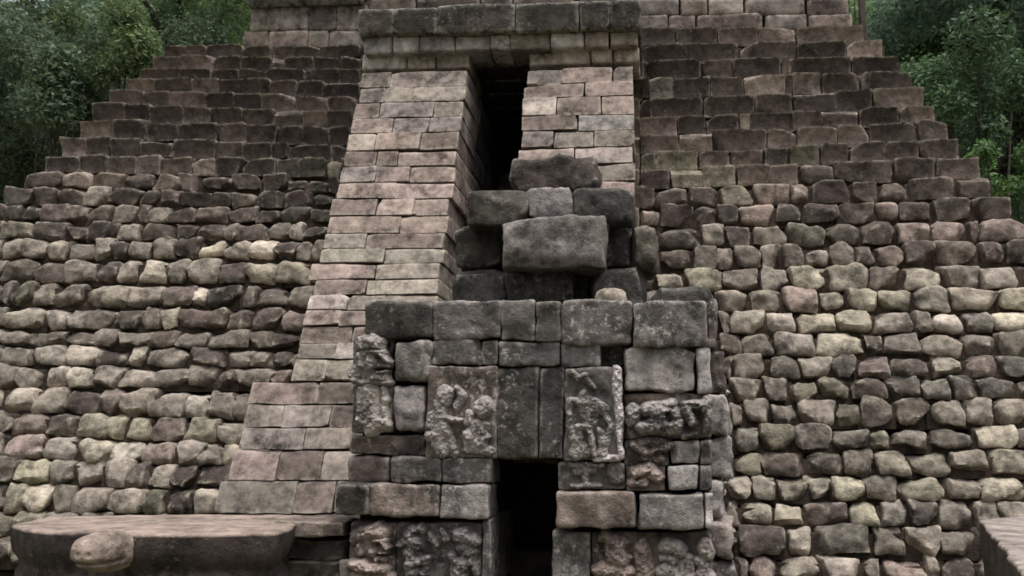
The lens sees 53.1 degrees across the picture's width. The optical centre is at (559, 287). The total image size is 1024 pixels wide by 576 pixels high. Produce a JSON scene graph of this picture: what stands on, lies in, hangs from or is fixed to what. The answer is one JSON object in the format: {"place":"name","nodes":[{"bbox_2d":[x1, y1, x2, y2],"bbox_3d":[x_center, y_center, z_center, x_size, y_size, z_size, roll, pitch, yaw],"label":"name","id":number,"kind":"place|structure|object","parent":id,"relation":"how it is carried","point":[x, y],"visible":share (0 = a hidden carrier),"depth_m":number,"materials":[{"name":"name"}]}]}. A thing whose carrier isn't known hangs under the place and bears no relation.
{"place":"outdoors","nodes":[
{"label":"outdoors","id":0,"kind":"place"},
{"bbox_2d":[1,0,154,48],"label":"sky","id":1,"kind":"structure","parent":0,"point":[4,0],"materials":[{"name":"white"}]},
{"label":"ground","id":2,"kind":"structure","parent":0,"visible":0},
{"bbox_2d":[12,39,117,172],"bbox_3d":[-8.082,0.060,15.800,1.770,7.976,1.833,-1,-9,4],"label":"shrub","id":3,"kind":"object","parent":2,"relation":"on","point":[60,84],"visible":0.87,"depth_m":15.96,"materials":[{"name":"green plant"}]},
{"bbox_2d":[0,0,149,203],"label":"tree","id":4,"kind":"object","parent":2,"relation":"on","point":[17,166],"visible":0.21,"depth_m":17.30,"materials":[{"name":"green plant"}]},
{"bbox_2d":[0,0,153,155],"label":"tree","id":5,"kind":"object","parent":2,"relation":"on","point":[54,2],"visible":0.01,"depth_m":25.80,"materials":[{"name":"green plant"}]},
{"bbox_2d":[42,0,163,137],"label":"shrub","id":6,"kind":"object","parent":2,"relation":"on","point":[133,48],"visible":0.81,"depth_m":16.34,"materials":[{"name":"green plant"}]},
{"bbox_2d":[0,3,242,140],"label":"tree","id":7,"kind":"object","parent":2,"relation":"on","point":[195,35],"visible":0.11,"depth_m":21.28,"materials":[{"name":"green plant"}]},
{"bbox_2d":[10,514,299,575],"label":"turtle altar","id":8,"kind":"object","parent":2,"relation":"on","point":[192,545],"visible":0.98,"depth_m":6.14,"materials":[{"name":"stone"}]},
{"bbox_2d":[73,0,250,55],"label":"tree","id":9,"kind":"object","parent":2,"relation":"on","point":[233,8],"visible":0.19,"depth_m":22.31,"materials":[{"name":"green plant"}]},
{"bbox_2d":[187,0,250,44],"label":"tree","id":10,"kind":"object","parent":2,"relation":"on","point":[231,35],"visible":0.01,"depth_m":24.82,"materials":[{"name":"green plant"}]},
{"bbox_2d":[215,0,641,515],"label":"stair portal","id":11,"kind":"object","parent":2,"relation":"on","point":[553,78],"visible":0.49,"depth_m":10.69,"materials":[{"name":"stone"}]},
{"bbox_2d":[271,298,737,575],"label":"carved gateway","id":12,"kind":"object","parent":2,"relation":"on","point":[621,409],"visible":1,"depth_m":6.96,"materials":[{"name":"stone"}]},
{"bbox_2d":[452,269,506,301],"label":"stone block","id":13,"kind":"structure","parent":12,"relation":"on","point":[484,285],"depth_m":8.23,"materials":[{"name":"grey stone"}]},
{"bbox_2d":[454,225,503,271],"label":"stone block","id":14,"kind":"structure","parent":13,"relation":"on","point":[480,250],"depth_m":8.44,"materials":[{"name":"grey stone"}]},
{"bbox_2d":[505,271,575,303],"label":"stone block","id":15,"kind":"structure","parent":12,"relation":"on","point":[552,286],"depth_m":8.13,"materials":[{"name":"grey stone"}]},
{"bbox_2d":[502,214,609,277],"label":"stone block","id":16,"kind":"structure","parent":15,"relation":"on","point":[576,245],"depth_m":7.93,"materials":[{"name":"grey stone"}]},
{"bbox_2d":[467,190,529,231],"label":"stone block","id":17,"kind":"structure","parent":16,"relation":"on","point":[492,210],"depth_m":8.19,"materials":[{"name":"grey stone"}]},
{"bbox_2d":[526,187,573,218],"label":"stone block","id":18,"kind":"structure","parent":16,"relation":"on","point":[548,202],"depth_m":8.19,"materials":[{"name":"grey stone"}]},
{"bbox_2d":[509,152,601,192],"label":"stone block","id":19,"kind":"structure","parent":18,"relation":"on","point":[560,169],"depth_m":8.38,"materials":[{"name":"grey stone"}]},
{"bbox_2d":[572,188,635,231],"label":"stone block","id":20,"kind":"structure","parent":16,"relation":"on","point":[615,207],"depth_m":8.11,"materials":[{"name":"grey stone"}]},
{"bbox_2d":[576,276,591,298],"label":"stone block","id":21,"kind":"structure","parent":12,"relation":"on","point":[583,289],"depth_m":8.33,"materials":[{"name":"black stone"}]},
{"bbox_2d":[595,288,626,300],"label":"stone block","id":22,"kind":"structure","parent":12,"relation":"on","point":[613,294],"depth_m":7.44,"materials":[{"name":"beige stone"}]},
{"bbox_2d":[590,266,646,304],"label":"stone block","id":23,"kind":"structure","parent":12,"relation":"on","point":[631,282],"depth_m":8.10,"materials":[{"name":"grey stone"}]},
{"bbox_2d":[607,227,631,268],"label":"stone block","id":24,"kind":"structure","parent":23,"relation":"on","point":[619,254],"depth_m":8.27,"materials":[{"name":"grey stone"}]},
{"bbox_2d":[631,225,658,280],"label":"stone block","id":25,"kind":"structure","parent":23,"relation":"on","point":[644,249],"depth_m":8.15,"materials":[{"name":"grey stone"}]},
{"bbox_2d":[651,286,712,307],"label":"stone block","id":26,"kind":"structure","parent":12,"relation":"on","point":[692,293],"depth_m":7.34,"materials":[{"name":"grey stone"}]},
{"bbox_2d":[0,0,1023,575],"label":"step pyramid","id":27,"kind":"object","parent":2,"relation":"on","point":[828,220],"visible":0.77,"depth_m":10.79,"materials":[{"name":"stone"}]},
{"bbox_2d":[854,0,855,24],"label":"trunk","id":28,"kind":"object","parent":27,"relation":"on","point":[854,12],"visible":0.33,"depth_m":13.14,"materials":[{"name":"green wood"}]},
{"bbox_2d":[858,0,867,39],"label":"trunk","id":29,"kind":"object","parent":27,"relation":"on","point":[862,11],"visible":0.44,"depth_m":13.19,"materials":[{"name":"brown wood"}]},
{"bbox_2d":[848,0,1020,138],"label":"tree","id":30,"kind":"object","parent":2,"relation":"on","point":[907,53],"visible":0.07,"depth_m":18.35,"materials":[{"name":"green plant"}]},
{"bbox_2d":[866,0,1023,219],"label":"tree","id":31,"kind":"object","parent":2,"relation":"on","point":[907,13],"visible":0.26,"depth_m":16.74,"materials":[{"name":"green plant"}]},
{"bbox_2d":[900,2,1023,195],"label":"shrub","id":32,"kind":"object","parent":2,"relation":"on","point":[947,95],"visible":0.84,"depth_m":14.30,"materials":[{"name":"green plant"}]},
{"bbox_2d":[902,0,1023,222],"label":"tree","id":33,"kind":"object","parent":2,"relation":"on","point":[1015,115],"visible":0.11,"depth_m":17.27,"materials":[{"name":"green plant"}]},
{"bbox_2d":[964,138,1023,221],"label":"shrub","id":34,"kind":"object","parent":2,"relation":"on","point":[986,154],"visible":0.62,"depth_m":13.07,"materials":[{"name":"green plant"}]},
{"bbox_2d":[979,517,1023,575],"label":"slab altar","id":35,"kind":"object","parent":2,"relation":"on","point":[1001,540],"visible":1,"depth_m":5.94,"materials":[{"name":"stone"}]},
{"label":"hill","id":36,"kind":"structure","parent":0,"visible":0},
{"bbox_2d":[0,0,1023,223],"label":"forest","id":37,"kind":"object","parent":36,"relation":"on","point":[37,10],"depth_m":37.52,"materials":[{"name":"green plant"}]}
]}

